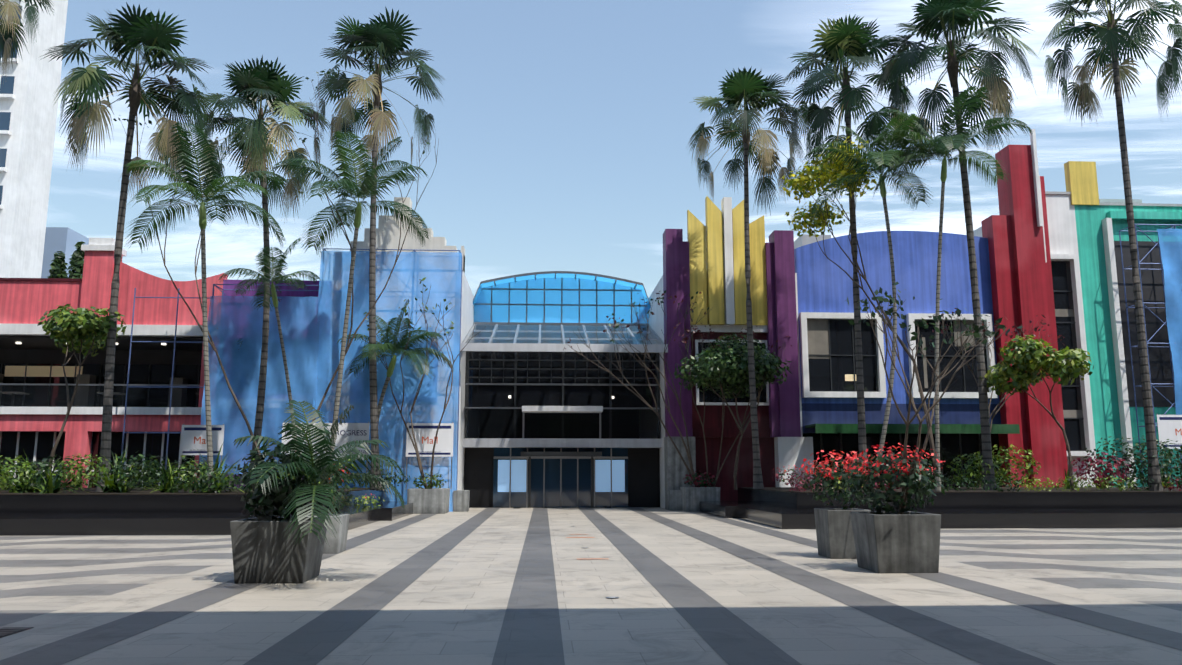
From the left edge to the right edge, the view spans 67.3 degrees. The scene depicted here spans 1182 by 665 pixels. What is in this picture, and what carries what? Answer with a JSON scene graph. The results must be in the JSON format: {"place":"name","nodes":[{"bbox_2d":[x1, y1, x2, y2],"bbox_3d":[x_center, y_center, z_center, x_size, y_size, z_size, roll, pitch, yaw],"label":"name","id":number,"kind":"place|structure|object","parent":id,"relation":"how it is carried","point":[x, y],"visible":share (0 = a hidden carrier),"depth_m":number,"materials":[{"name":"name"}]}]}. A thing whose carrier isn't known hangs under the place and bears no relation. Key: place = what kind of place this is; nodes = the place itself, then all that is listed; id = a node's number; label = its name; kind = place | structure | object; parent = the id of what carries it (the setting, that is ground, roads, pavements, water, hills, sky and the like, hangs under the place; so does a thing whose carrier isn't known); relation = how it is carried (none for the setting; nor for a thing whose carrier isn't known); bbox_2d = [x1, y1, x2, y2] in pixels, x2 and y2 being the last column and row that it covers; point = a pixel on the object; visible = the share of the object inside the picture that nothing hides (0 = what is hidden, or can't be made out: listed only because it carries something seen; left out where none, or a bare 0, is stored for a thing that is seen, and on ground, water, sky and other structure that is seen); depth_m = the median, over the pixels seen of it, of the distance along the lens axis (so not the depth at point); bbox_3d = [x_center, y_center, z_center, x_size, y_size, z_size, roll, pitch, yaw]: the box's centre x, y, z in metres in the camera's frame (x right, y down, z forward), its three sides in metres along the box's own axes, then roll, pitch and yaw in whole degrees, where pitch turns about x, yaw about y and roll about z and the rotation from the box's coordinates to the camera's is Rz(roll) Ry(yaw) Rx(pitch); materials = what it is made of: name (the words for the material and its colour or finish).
{"place":"outdoors","nodes":[
{"label":"outdoors","id":0,"kind":"place"},
{"bbox_2d":[37,304,126,475],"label":"small tree","id":1,"kind":"object","parent":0,"point":[84,324],"depth_m":30.01,"materials":[{"name":"green plant"}]},
{"bbox_2d":[180,425,223,454],"bbox_3d":[-15.510,4.290,35.434,1.663,1.197,0.024,0,-9,-3],"label":"sign","id":2,"kind":"object","parent":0,"point":[189,433],"visible":0.83,"depth_m":35.43,"materials":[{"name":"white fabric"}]},
{"bbox_2d":[281,423,369,459],"bbox_3d":[-10.667,4.376,35.684,3.455,1.484,0.020,0,-9,-3],"label":"sign","id":3,"kind":"object","parent":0,"point":[342,439],"visible":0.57,"depth_m":35.75,"materials":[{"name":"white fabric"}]},
{"bbox_2d":[285,430,365,434],"bbox_3d":[-10.661,4.033,35.722,3.230,0.210,0.001,0,-9,-3],"label":"banner text","id":4,"kind":"object","parent":3,"relation":"attached to","point":[344,431],"visible":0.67,"depth_m":35.77},
{"bbox_2d":[313,6,445,489],"bbox_3d":[-8.890,-3.523,35.892,5.827,19.532,5.735,0,-9,-3],"label":"fan palm","id":5,"kind":"object","parent":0,"point":[384,39],"depth_m":36.28,"materials":[{"name":"green plant"}]},
{"bbox_2d":[0,507,1181,664],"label":"plaza paving","id":6,"kind":"structure","parent":0,"point":[449,607],"depth_m":11.83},
{"bbox_2d":[0,238,227,487],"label":"red building","id":7,"kind":"structure","parent":6,"relation":"on","point":[158,388],"depth_m":38.30,"materials":[{"name":"paint"}]},
{"bbox_2d":[47,251,67,277],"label":"conifer","id":8,"kind":"object","parent":7,"relation":"on","point":[57,265],"depth_m":59.35,"materials":[{"name":"green plant"}]},
{"bbox_2d":[66,241,84,278],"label":"conifer","id":9,"kind":"object","parent":7,"relation":"on","point":[77,259],"depth_m":59.36,"materials":[{"name":"green plant"}]},
{"bbox_2d":[212,284,318,487],"bbox_3d":[-13.712,2.722,37.309,4.448,9.439,1.156,0,-9,-3],"label":"scaffold","id":10,"kind":"object","parent":6,"relation":"on","point":[215,285],"visible":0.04,"depth_m":37.53,"materials":[{"name":"blue"}]},
{"bbox_2d":[199,296,319,474],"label":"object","id":11,"kind":"object","parent":10,"relation":"attached to","point":[227,315],"visible":0.58,"depth_m":36.88,"materials":[{"name":"blue fabric"}]},
{"bbox_2d":[230,517,328,583],"bbox_3d":[-4.737,3.299,13.527,1.158,0.900,1.158,0,-9,-3],"label":"planter","id":12,"kind":"object","parent":6,"relation":"on","point":[267,552],"visible":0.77,"depth_m":13.01,"materials":[{"name":"concrete"}]},
{"bbox_2d":[233,400,404,546],"bbox_3d":[-4.088,2.061,13.477,2.627,2.168,2.836,0,-9,-3],"label":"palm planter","id":13,"kind":"object","parent":12,"relation":"in","point":[323,458],"depth_m":13.20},
{"bbox_2d":[0,507,618,637],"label":"floor fittings","id":14,"kind":"object","parent":6,"relation":"on","point":[5,631],"visible":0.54,"depth_m":9.14,"materials":[{"name":"silver metal"}]},
{"bbox_2d":[307,514,349,553],"bbox_3d":[-5.465,4.100,18.127,0.859,0.740,0.859,0,-9,-3],"label":"planter","id":15,"kind":"object","parent":6,"relation":"on","point":[338,543],"visible":0.46,"depth_m":17.76,"materials":[{"name":"concrete"}]},
{"bbox_2d":[317,248,461,489],"bbox_3d":[-8.545,1.974,37.705,5.798,11.039,1.156,0,-9,-3],"label":"frame","id":16,"kind":"object","parent":6,"relation":"on","point":[460,324],"visible":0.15,"depth_m":38.09,"materials":[{"name":"blue"}]},
{"bbox_2d":[313,250,461,511],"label":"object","id":17,"kind":"object","parent":16,"relation":"attached to","point":[440,272],"visible":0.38,"depth_m":37.25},
{"bbox_2d":[407,488,449,513],"bbox_3d":[-6.422,6.661,35.159,1.499,0.950,1.499,0,-9,-3],"label":"planter","id":18,"kind":"object","parent":6,"relation":"on","point":[430,501],"visible":0.85,"depth_m":34.44,"materials":[{"name":"concrete"}]},
{"bbox_2d":[353,277,485,488],"bbox_3d":[-6.939,2.048,35.509,5.613,8.405,5.911,0,-9,-3],"label":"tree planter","id":19,"kind":"object","parent":18,"relation":"on","point":[415,444],"depth_m":35.58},
{"bbox_2d":[453,490,469,511],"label":"planter","id":20,"kind":"object","parent":6,"relation":"on","point":[461,500],"visible":0.94,"depth_m":36.40,"materials":[{"name":"concrete"}]},
{"bbox_2d":[0,507,1181,664],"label":"dark paving stripes","id":21,"kind":"object","parent":6,"relation":"on","point":[530,633],"visible":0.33,"depth_m":10.36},
{"bbox_2d":[0,487,1181,535],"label":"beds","id":22,"kind":"object","parent":6,"relation":"on","point":[131,512],"visible":0.67,"depth_m":25.91,"materials":[{"name":"black stone"}]},
{"bbox_2d":[0,0,54,83],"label":"fan palm","id":23,"kind":"object","parent":22,"relation":"on","point":[7,40],"visible":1,"depth_m":30.62,"materials":[{"name":"green plant"}]},
{"bbox_2d":[38,2,218,491],"bbox_3d":[-16.089,-3.090,30.508,5.707,17.014,5.736,0,-9,-3],"label":"fan palm","id":24,"kind":"object","parent":22,"relation":"on","point":[133,31],"depth_m":30.76,"materials":[{"name":"green plant"}]},
{"bbox_2d":[123,121,288,492],"bbox_3d":[-12.686,-0.966,28.351,5.317,12.145,5.325,0,-9,-3],"label":"palm","id":25,"kind":"object","parent":22,"relation":"on","point":[211,189],"depth_m":28.60,"materials":[{"name":"green plant"}]},
{"bbox_2d":[192,55,331,489],"bbox_3d":[-12.805,-2.461,33.576,5.622,16.716,5.503,0,-9,-3],"label":"fan palm","id":26,"kind":"object","parent":22,"relation":"on","point":[270,85],"depth_m":33.67,"materials":[{"name":"green plant"}]},
{"bbox_2d":[219,237,319,478],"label":"palm","id":27,"kind":"object","parent":22,"relation":"on","point":[278,276],"depth_m":31.76,"materials":[{"name":"green plant"}]},
{"bbox_2d":[113,71,438,473],"bbox_3d":[-11.400,-1.551,32.280,11.558,14.525,6.029,0,-9,-3],"label":"bare tree","id":28,"kind":"object","parent":22,"relation":"on","point":[211,342],"depth_m":31.41,"materials":[{"name":"brown plant"}]},
{"bbox_2d":[271,131,429,463],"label":"palm","id":29,"kind":"object","parent":22,"relation":"on","point":[365,188],"depth_m":30.82,"materials":[{"name":"green plant"}]},
{"bbox_2d":[336,299,453,490],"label":"palm","id":30,"kind":"object","parent":22,"relation":"on","point":[395,345],"depth_m":35.51,"materials":[{"name":"green plant"}]},
{"bbox_2d":[405,422,452,488],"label":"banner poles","id":31,"kind":"object","parent":22,"relation":"on","point":[451,470],"visible":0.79,"depth_m":36.43,"materials":[{"name":"grey metal"}]},
{"bbox_2d":[406,423,453,456],"bbox_3d":[-6.643,4.423,36.600,1.924,1.367,0.024,0,-9,-3],"label":"sign","id":32,"kind":"object","parent":31,"relation":"attached to","point":[444,444],"visible":1,"depth_m":36.60,"materials":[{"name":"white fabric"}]},
{"bbox_2d":[422,437,437,443],"bbox_3d":[-6.640,4.433,36.586,0.633,0.290,0.001,0,-9,-3],"label":"sign lettering","id":33,"kind":"object","parent":32,"relation":"attached to","point":[428,440],"visible":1,"depth_m":36.58},
{"bbox_2d":[0,435,1181,506],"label":"bed shrubs","id":34,"kind":"object","parent":22,"relation":"on","point":[32,479],"visible":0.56,"depth_m":29.73,"materials":[{"name":"green plant"}]},
{"bbox_2d":[674,333,791,489],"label":"tree","id":35,"kind":"object","parent":22,"relation":"in","point":[711,367],"depth_m":35.85,"materials":[{"name":"green plant"}]},
{"bbox_2d":[687,66,804,488],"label":"fan palm","id":36,"kind":"object","parent":22,"relation":"in","point":[749,87],"depth_m":36.00,"materials":[{"name":"green plant"}]},
{"bbox_2d":[778,14,916,486],"bbox_3d":[10.155,-3.320,34.426,5.746,18.661,5.656,0,-9,-3],"label":"fan palm","id":37,"kind":"object","parent":22,"relation":"in","point":[841,39],"depth_m":34.94,"materials":[{"name":"green plant"}]},
{"bbox_2d":[804,113,952,490],"bbox_3d":[10.145,-1.153,31.099,5.147,13.392,5.587,0,-9,-3],"label":"palm","id":38,"kind":"object","parent":22,"relation":"in","point":[889,158],"depth_m":31.56,"materials":[{"name":"green plant"}]},
{"bbox_2d":[869,85,1032,491],"bbox_3d":[12.222,-1.678,30.363,4.917,14.153,5.453,0,-9,-3],"label":"palm","id":39,"kind":"object","parent":22,"relation":"in","point":[947,139],"depth_m":30.54,"materials":[{"name":"green plant"}]},
{"bbox_2d":[872,0,1038,489],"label":"fan palm","id":40,"kind":"object","parent":22,"relation":"in","point":[941,16],"depth_m":32.81,"materials":[{"name":"green plant"}]},
{"bbox_2d":[927,308,1061,487],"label":"bare tree","id":41,"kind":"object","parent":22,"relation":"in","point":[995,410],"depth_m":36.09,"materials":[{"name":"brown plant"}]},
{"bbox_2d":[980,334,1093,489],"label":"small tree","id":42,"kind":"object","parent":22,"relation":"in","point":[1054,366],"depth_m":30.77,"materials":[{"name":"green plant"}]},
{"bbox_2d":[1040,0,1181,490],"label":"fan palm","id":43,"kind":"object","parent":22,"relation":"in","point":[1109,39],"depth_m":32.04,"materials":[{"name":"green plant"}]},
{"bbox_2d":[669,490,681,510],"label":"planter","id":44,"kind":"object","parent":6,"relation":"on","point":[675,500],"visible":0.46,"depth_m":37.26,"materials":[{"name":"concrete"}]},
{"bbox_2d":[680,487,719,511],"bbox_3d":[4.544,6.938,37.024,1.449,0.980,1.449,0,-9,-3],"label":"planter","id":45,"kind":"object","parent":6,"relation":"on","point":[692,497],"visible":0.67,"depth_m":36.34,"materials":[{"name":"concrete"}]},
{"bbox_2d":[233,442,944,519],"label":"planter plants","id":46,"kind":"object","parent":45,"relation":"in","point":[277,496],"visible":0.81,"depth_m":14.72,"materials":[{"name":"green plant"}]},
{"bbox_2d":[562,290,708,486],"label":"tree","id":47,"kind":"object","parent":45,"relation":"on","point":[657,413],"depth_m":37.08,"materials":[{"name":"brown plant"}]},
{"bbox_2d":[673,323,791,486],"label":"bare tree","id":48,"kind":"object","parent":45,"relation":"on","point":[718,470],"depth_m":37.17,"materials":[{"name":"plant"}]},
{"bbox_2d":[814,508,870,558],"bbox_3d":[4.845,3.858,17.098,0.839,0.900,0.839,0,-9,-3],"label":"planter","id":49,"kind":"object","parent":6,"relation":"on","point":[834,534],"visible":0.75,"depth_m":16.72,"materials":[{"name":"concrete"}]},
{"bbox_2d":[850,511,940,572],"bbox_3d":[5.087,3.489,14.837,1.118,0.930,1.118,0,-9,-3],"label":"planter","id":50,"kind":"object","parent":6,"relation":"on","point":[895,542],"visible":1,"depth_m":14.33,"materials":[{"name":"concrete"}]},
{"bbox_2d":[845,282,1022,513],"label":"tree","id":51,"kind":"object","parent":50,"relation":"on","point":[910,396],"depth_m":14.70,"materials":[{"name":"brown plant"}]},
{"bbox_2d":[638,129,1181,509],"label":"building","id":52,"kind":"structure","parent":6,"relation":"on","point":[1053,258],"depth_m":39.85,"materials":[{"name":"multicoloured paint"}]},
{"bbox_2d":[1119,224,1181,482],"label":"scaffold","id":53,"kind":"object","parent":6,"relation":"on","point":[1161,269],"visible":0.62,"depth_m":39.91,"materials":[{"name":"blue"}]},
{"bbox_2d":[1157,228,1181,414],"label":"scaffold net","id":54,"kind":"object","parent":53,"relation":"attached to","point":[1170,241],"visible":0.98,"depth_m":39.40,"materials":[{"name":"blue fabric"}]},
{"bbox_2d":[46,0,1181,296],"bbox_3d":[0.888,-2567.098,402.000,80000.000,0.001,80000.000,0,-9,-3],"label":"cloud","id":55,"kind":"structure","parent":0,"point":[1034,92],"depth_m":6381.32,"materials":[{"name":"white"}]},
{"bbox_2d":[46,0,1181,297],"label":"sky","id":56,"kind":"structure","parent":0,"point":[668,156],"materials":[{"name":"blue"}]},
{"bbox_2d":[779,136,934,489],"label":"yellow tree","id":57,"kind":"object","parent":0,"point":[835,174],"depth_m":34.01,"materials":[{"name":"plant"}]},
{"bbox_2d":[1157,415,1181,448],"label":"sign","id":58,"kind":"object","parent":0,"point":[1168,425],"visible":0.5,"depth_m":38.12,"materials":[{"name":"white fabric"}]},
{"bbox_3d":[-15.512,4.944,35.374,1.607,2.609,0.050,0,-9,-3],"label":"banner","id":59,"kind":"object","parent":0,"visible":0},
{"bbox_2d":[194,437,205,443],"bbox_3d":[-15.508,4.296,35.420,0.633,0.290,0.001,0,-9,-3],"label":"sign lettering","id":60,"kind":"object","parent":59,"relation":"attached to","point":[200,440],"visible":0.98,"depth_m":35.41},
{"label":"ground","id":61,"kind":"structure","parent":0,"visible":0},
{"bbox_2d":[0,0,88,277],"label":"highrise","id":62,"kind":"structure","parent":61,"relation":"on","point":[31,243],"depth_m":80.54,"materials":[{"name":"white paint"}]},
{"bbox_2d":[223,197,481,489],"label":"building","id":63,"kind":"structure","parent":61,"relation":"on","point":[388,234],"depth_m":39.46,"materials":[{"name":"white paint"}]},
{"bbox_2d":[460,323,667,507],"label":"entrance","id":64,"kind":"object","parent":61,"relation":"on","point":[558,425],"visible":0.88,"depth_m":40.82,"materials":[{"name":"glass"}]},
{"bbox_2d":[473,271,650,343],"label":"vault","id":65,"kind":"object","parent":64,"relation":"on","point":[560,298],"visible":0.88,"depth_m":46.26,"materials":[{"name":"blue glass"}]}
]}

